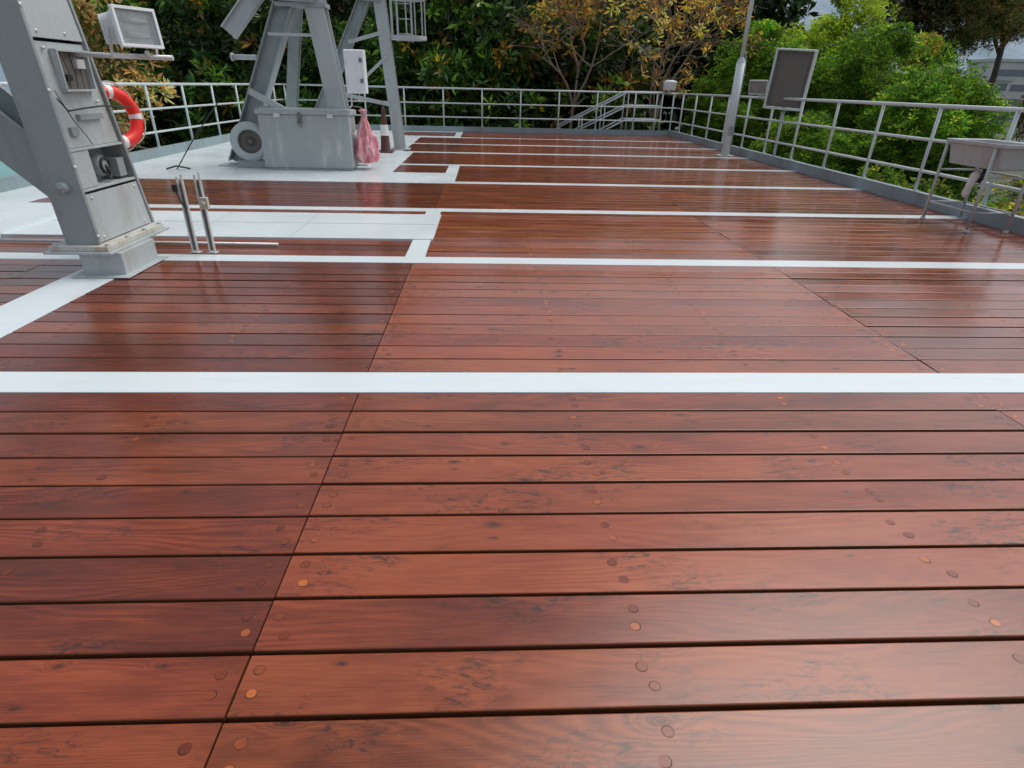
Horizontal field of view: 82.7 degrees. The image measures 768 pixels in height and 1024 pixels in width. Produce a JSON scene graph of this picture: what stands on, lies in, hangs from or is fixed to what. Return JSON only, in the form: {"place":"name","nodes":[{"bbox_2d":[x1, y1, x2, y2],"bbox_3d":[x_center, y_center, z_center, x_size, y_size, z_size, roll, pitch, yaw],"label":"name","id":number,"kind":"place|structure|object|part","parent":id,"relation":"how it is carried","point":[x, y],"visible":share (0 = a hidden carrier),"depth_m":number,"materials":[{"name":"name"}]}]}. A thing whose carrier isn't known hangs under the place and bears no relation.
{"place":"outdoors","nodes":[
{"label":"outdoors","id":0,"kind":"place"},
{"bbox_2d":[0,161,16,176],"bbox_3d":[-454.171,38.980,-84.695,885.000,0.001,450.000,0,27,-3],"label":"water","id":1,"kind":"structure","parent":0,"point":[5,170],"depth_m":38.25,"materials":[{"name":"teal liquid"}]},
{"bbox_2d":[166,102,218,168],"bbox_3d":[-5.365,-4.163,9.767,1.006,1.053,0.039,-8,29,-18],"label":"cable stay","id":2,"kind":"object","parent":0,"point":[177,166],"visible":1,"depth_m":9.82,"materials":[{"name":"metal"}]},
{"bbox_2d":[0,0,1023,92],"bbox_3d":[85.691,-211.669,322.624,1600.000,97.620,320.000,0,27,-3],"label":"hills","id":3,"kind":"structure","parent":0,"point":[822,7],"depth_m":244.75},
{"bbox_2d":[663,111,1023,216],"bbox_3d":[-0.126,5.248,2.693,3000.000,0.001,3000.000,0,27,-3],"label":"ground","id":4,"kind":"structure","parent":0,"point":[1015,173],"depth_m":47.65,"materials":[{"name":"soil"}]},
{"bbox_2d":[71,0,179,151],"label":"dry leaf tree","id":5,"kind":"object","parent":4,"relation":"on","point":[108,69],"visible":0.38,"depth_m":13.82,"materials":[{"name":"orange plant"}]},
{"bbox_2d":[82,0,224,151],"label":"broadleaf tree","id":6,"kind":"object","parent":4,"relation":"on","point":[166,24],"visible":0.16,"depth_m":21.33,"materials":[{"name":"green plant"}]},
{"bbox_2d":[151,0,321,141],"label":"broadleaf tree","id":7,"kind":"object","parent":4,"relation":"on","point":[206,68],"visible":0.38,"depth_m":20.79,"materials":[{"name":"green plant"}]},
{"bbox_2d":[173,0,344,132],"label":"broadleaf tree","id":8,"kind":"object","parent":4,"relation":"on","point":[251,50],"depth_m":26.82,"materials":[{"name":"green plant"}]},
{"bbox_2d":[263,0,455,125],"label":"broadleaf tree","id":9,"kind":"object","parent":4,"relation":"on","point":[339,19],"visible":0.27,"depth_m":21.37,"materials":[{"name":"green plant"}]},
{"bbox_2d":[336,0,495,124],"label":"broadleaf tree","id":10,"kind":"object","parent":4,"relation":"on","point":[434,93],"depth_m":26.49,"materials":[{"name":"green plant"}]},
{"bbox_2d":[393,0,572,127],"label":"broadleaf tree","id":11,"kind":"object","parent":4,"relation":"on","point":[469,58],"visible":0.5,"depth_m":20.99,"materials":[{"name":"green plant"}]},
{"bbox_2d":[479,0,646,129],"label":"broadleaf tree","id":12,"kind":"object","parent":4,"relation":"on","point":[512,2],"visible":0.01,"depth_m":26.27,"materials":[{"name":"green plant"}]},
{"bbox_2d":[508,0,667,130],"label":"broadleaf tree","id":13,"kind":"object","parent":4,"relation":"on","point":[596,72],"visible":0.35,"depth_m":21.35,"materials":[{"name":"green plant"}]},
{"bbox_2d":[504,0,678,128],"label":"bare branch tree","id":14,"kind":"object","parent":4,"relation":"on","point":[577,6],"visible":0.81,"depth_m":19.41,"materials":[{"name":"brown plant"}]},
{"bbox_2d":[559,91,663,130],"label":"gangway stairs","id":15,"kind":"structure","parent":4,"relation":"on","point":[579,115],"depth_m":19.74,"materials":[{"name":"grey metal"}]},
{"bbox_2d":[614,0,747,140],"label":"broadleaf tree","id":16,"kind":"object","parent":4,"relation":"on","point":[704,61],"visible":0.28,"depth_m":28.07,"materials":[{"name":"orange plant"}]},
{"bbox_2d":[595,0,770,129],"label":"bare branch tree","id":17,"kind":"object","parent":4,"relation":"on","point":[722,18],"visible":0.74,"depth_m":20.08,"materials":[{"name":"brown plant"}]},
{"bbox_2d":[664,0,819,147],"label":"broadleaf tree","id":18,"kind":"object","parent":4,"relation":"on","point":[794,12],"visible":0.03,"depth_m":29.46,"materials":[{"name":"green plant"}]},
{"bbox_2d":[676,18,837,149],"bbox_3d":[9.351,-9.430,22.730,5.939,8.271,5.098,0,27,-3],"label":"feathery tree","id":19,"kind":"object","parent":4,"relation":"on","point":[755,127],"visible":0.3,"depth_m":21.26,"materials":[{"name":"green plant"}]},
{"bbox_2d":[748,108,862,175],"bbox_3d":[9.256,-6.103,19.295,4.460,5.543,4.394,0,27,-3],"label":"feathery tree","id":20,"kind":"object","parent":4,"relation":"on","point":[813,137],"visible":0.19,"depth_m":17.78,"materials":[{"name":"green plant"}]},
{"bbox_2d":[765,0,903,121],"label":"lime tree","id":21,"kind":"object","parent":4,"relation":"on","point":[820,36],"visible":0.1,"depth_m":25.65,"materials":[{"name":"green plant"}]},
{"bbox_2d":[778,16,960,173],"bbox_3d":[12.501,-8.407,20.969,6.100,8.187,5.119,0,27,-3],"label":"feathery tree","id":22,"kind":"object","parent":4,"relation":"on","point":[856,63],"visible":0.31,"depth_m":19.32,"materials":[{"name":"green plant"}]},
{"bbox_2d":[869,29,974,112],"bbox_3d":[17.305,-10.724,25.629,4.824,8.294,3.742,-7,28,-15],"label":"tree","id":23,"kind":"object","parent":4,"relation":"on","point":[930,36],"visible":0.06,"depth_m":23.89,"materials":[{"name":"green plant"}]},
{"bbox_2d":[836,59,1022,205],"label":"feathery tree","id":24,"kind":"object","parent":4,"relation":"on","point":[932,88],"visible":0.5,"depth_m":16.34,"materials":[{"name":"green plant"}]},
{"bbox_2d":[857,163,1016,212],"bbox_3d":[9.855,-3.183,14.841,4.268,4.402,4.239,-13,30,-25],"label":"green bush","id":25,"kind":"object","parent":4,"relation":"on","point":[926,186],"visible":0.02,"depth_m":13.60,"materials":[{"name":"green plant"}]},
{"bbox_2d":[975,182,1022,212],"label":"shrub cover","id":26,"kind":"object","parent":4,"relation":"on","point":[1008,198],"depth_m":22.23,"materials":[{"name":"green plant"}]},
{"bbox_2d":[995,175,1023,215],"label":"yellow bush","id":27,"kind":"object","parent":4,"relation":"on","point":[1021,182],"visible":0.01,"depth_m":10.70,"materials":[{"name":"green plant"}]},
{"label":"deck underside","id":28,"kind":"structure","parent":4,"relation":"on","visible":0},
{"bbox_2d":[0,131,1023,767],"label":"wooden deck","id":29,"kind":"structure","parent":28,"relation":"on","point":[512,581],"depth_m":2.23,"materials":[{"name":"brown wood"}]},
{"bbox_2d":[0,239,278,245],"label":"steel pipe","id":30,"kind":"object","parent":29,"relation":"on","point":[155,242],"visible":0.52,"depth_m":5.44,"materials":[{"name":"metal"}]},
{"bbox_2d":[171,174,201,252],"bbox_3d":[-2.842,-1.478,5.077,0.102,0.668,0.080,0,27,-3],"label":"strut channel","id":31,"kind":"object","parent":29,"relation":"on","point":[182,195],"visible":1,"depth_m":5.06,"materials":[{"name":"metal"}]},
{"bbox_2d":[193,172,218,253],"bbox_3d":[-2.668,-1.479,5.064,0.105,0.688,0.116,0,27,-3],"label":"strut channel","id":32,"kind":"object","parent":29,"relation":"on","point":[203,201],"visible":1,"depth_m":5.07,"materials":[{"name":"metal"}]},
{"bbox_2d":[715,0,753,156],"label":"lamp post","id":33,"kind":"object","parent":29,"relation":"on","point":[734,104],"visible":1,"depth_m":13.30,"materials":[{"name":"grey metal"}]},
{"bbox_2d":[920,138,1023,233],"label":"sink","id":34,"kind":"object","parent":29,"relation":"on","point":[987,155],"visible":1,"depth_m":6.65,"materials":[{"name":"silver metal"}]},
{"bbox_2d":[0,130,1023,393],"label":"steel deck","id":35,"kind":"structure","parent":28,"relation":"on","point":[22,212],"depth_m":5.13,"materials":[{"name":"grey paint"}]},
{"bbox_2d":[0,0,168,277],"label":"steel pylon","id":36,"kind":"object","parent":35,"relation":"on","point":[63,147],"visible":0.97,"depth_m":4.34,"materials":[{"name":"grey metal"}]},
{"bbox_2d":[68,4,173,60],"bbox_3d":[-2.849,-2.534,4.213,0.676,0.324,0.373,12,29,20],"label":"flood light","id":37,"kind":"object","parent":36,"relation":"attached to","point":[128,26],"visible":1,"depth_m":4.12,"materials":[{"name":"white metal"}]},
{"bbox_2d":[102,81,145,151],"bbox_3d":[-3.538,-2.314,5.066,0.272,0.581,0.842,0,27,-3],"label":"lifebuoy","id":38,"kind":"object","parent":36,"relation":"hanging from","point":[132,136],"visible":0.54,"depth_m":5.30,"materials":[{"name":"orange plastic"}]},
{"bbox_2d":[52,212,434,236],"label":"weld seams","id":39,"kind":"object","parent":35,"relation":"on","point":[286,222],"visible":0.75,"depth_m":6.36,"materials":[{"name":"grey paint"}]},
{"bbox_2d":[230,121,267,167],"bbox_3d":[-4.602,-4.245,10.297,0.640,0.746,0.451,-6,28,-13],"label":"cable drum","id":40,"kind":"object","parent":35,"relation":"on","point":[246,141],"visible":0.82,"depth_m":10.17,"materials":[{"name":"grey paint"}]},
{"bbox_2d":[218,0,369,166],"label":"lattice pylon","id":41,"kind":"object","parent":35,"relation":"on","point":[283,25],"visible":0.74,"depth_m":9.73,"materials":[{"name":"grey metal"}]},
{"bbox_2d":[254,108,358,170],"bbox_3d":[-3.509,-4.278,10.177,1.622,0.962,0.604,0,27,-3],"label":"storage box","id":42,"kind":"object","parent":35,"relation":"on","point":[305,139],"visible":0.99,"depth_m":9.96,"materials":[{"name":"paint"}]},
{"bbox_2d":[343,49,367,109],"bbox_3d":[-2.596,-5.037,9.661,0.363,0.890,0.239,0,27,-3],"label":"electrical cabinet","id":43,"kind":"object","parent":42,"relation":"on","point":[355,71],"visible":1,"depth_m":9.53,"materials":[{"name":"grey metal"}]},
{"bbox_3d":[-2.574,-5.111,9.530,0.310,0.620,0.022,0,27,-3],"label":"door","id":44,"kind":"part","parent":43,"relation":"part of","materials":[{"name":"grey metal"}]},
{"bbox_2d":[353,106,380,162],"bbox_3d":[-2.614,-4.405,10.295,0.524,0.925,0.505,0,27,-3],"label":"garbage bag","id":45,"kind":"object","parent":42,"relation":"hanging from","point":[366,146],"visible":0.97,"depth_m":10.22,"materials":[{"name":"pink plastic"}]},
{"bbox_2d":[315,0,426,150],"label":"ladder pylon","id":46,"kind":"object","parent":35,"relation":"on","point":[349,38],"visible":0.72,"depth_m":12.61,"materials":[{"name":"grey metal"}]},
{"bbox_2d":[379,106,393,152],"bbox_3d":[-2.819,-5.618,12.852,0.340,0.931,0.340,0,27,-3],"label":"traffic cone","id":47,"kind":"object","parent":35,"relation":"on","point":[385,141],"visible":0.91,"depth_m":12.84,"materials":[{"name":"red plastic"}]},
{"bbox_2d":[0,124,1023,234],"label":"deck coaming","id":48,"kind":"object","parent":28,"relation":"on","point":[18,181],"visible":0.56,"depth_m":11.11,"materials":[{"name":"paint"}]},
{"bbox_2d":[0,82,283,147],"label":"deck railing","id":49,"kind":"object","parent":48,"relation":"on","point":[150,109],"visible":0.39,"depth_m":12.42,"materials":[{"name":"grey metal"}]},
{"bbox_2d":[282,83,676,130],"bbox_3d":[-0.951,-9.009,18.991,12.700,1.146,0.090,0,27,-3],"label":"deck railing","id":50,"kind":"object","parent":48,"relation":"on","point":[520,104],"visible":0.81,"depth_m":18.96,"materials":[{"name":"grey metal"}]},
{"bbox_2d":[663,80,676,93],"bbox_3d":[5.110,-9.638,18.883,0.440,0.398,0.440,0,27,-3],"label":"beacon lamp","id":51,"kind":"object","parent":50,"relation":"attached to","point":[668,85],"visible":1,"depth_m":18.73,"materials":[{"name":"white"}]},
{"bbox_2d":[763,48,818,155],"bbox_3d":[5.721,-5.873,12.206,0.827,2.049,0.282,17,31,27],"label":"framed panel","id":52,"kind":"object","parent":48,"relation":"on","point":[791,74],"visible":0.88,"depth_m":11.99,"materials":[{"name":"grey paint"}]},
{"bbox_2d":[674,93,1023,208],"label":"deck railing","id":53,"kind":"object","parent":48,"relation":"on","point":[990,184],"visible":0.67,"depth_m":9.46,"materials":[{"name":"grey metal"}]},
{"bbox_2d":[748,80,768,96],"bbox_3d":[5.594,-6.700,13.210,0.440,0.373,0.287,17,31,28],"label":"flood light","id":54,"kind":"object","parent":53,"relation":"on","point":[758,87],"visible":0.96,"depth_m":13.13,"materials":[{"name":"paint"}]},
{"bbox_2d":[859,0,1023,76],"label":"tree","id":55,"kind":"object","parent":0,"point":[945,14],"visible":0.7,"depth_m":35.74,"materials":[{"name":"green plant"}]},
{"bbox_2d":[957,0,1023,111],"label":"tree","id":56,"kind":"object","parent":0,"point":[996,66],"visible":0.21,"depth_m":40.44,"materials":[{"name":"plant"}]},
{"bbox_2d":[965,58,1023,124],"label":"harbour building","id":57,"kind":"structure","parent":0,"point":[1011,68],"depth_m":133.61,"materials":[{"name":"grey paint"}]},
{"bbox_2d":[998,113,1020,119],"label":"window","id":58,"kind":"structure","parent":57,"relation":"in","point":[1009,118],"depth_m":137.12,"materials":[{"name":"grey glass"}]},
{"bbox_2d":[998,69,1023,76],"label":"window","id":59,"kind":"structure","parent":57,"relation":"in","point":[1002,72],"depth_m":132.87,"materials":[{"name":"grey glass"}]},
{"bbox_2d":[1004,99,1022,105],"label":"window","id":60,"kind":"structure","parent":57,"relation":"in","point":[1015,104],"depth_m":135.74,"materials":[{"name":"grey glass"}]},
{"bbox_2d":[1009,85,1023,91],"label":"window","id":61,"kind":"structure","parent":57,"relation":"in","point":[1019,88],"depth_m":134.37,"materials":[{"name":"grey glass"}]},
{"bbox_2d":[978,77,1016,125],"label":"harbour building","id":62,"kind":"structure","parent":0,"point":[1005,85],"depth_m":124.74,"materials":[{"name":"grey paint"}]},
{"bbox_2d":[978,83,1007,90],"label":"window","id":63,"kind":"structure","parent":62,"relation":"in","point":[1003,86],"depth_m":124.88,"materials":[{"name":"grey glass"}]},
{"bbox_2d":[1002,95,1023,202],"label":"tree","id":64,"kind":"object","parent":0,"point":[1018,125],"visible":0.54,"depth_m":30.81,"materials":[{"name":"green plant"}]}
]}

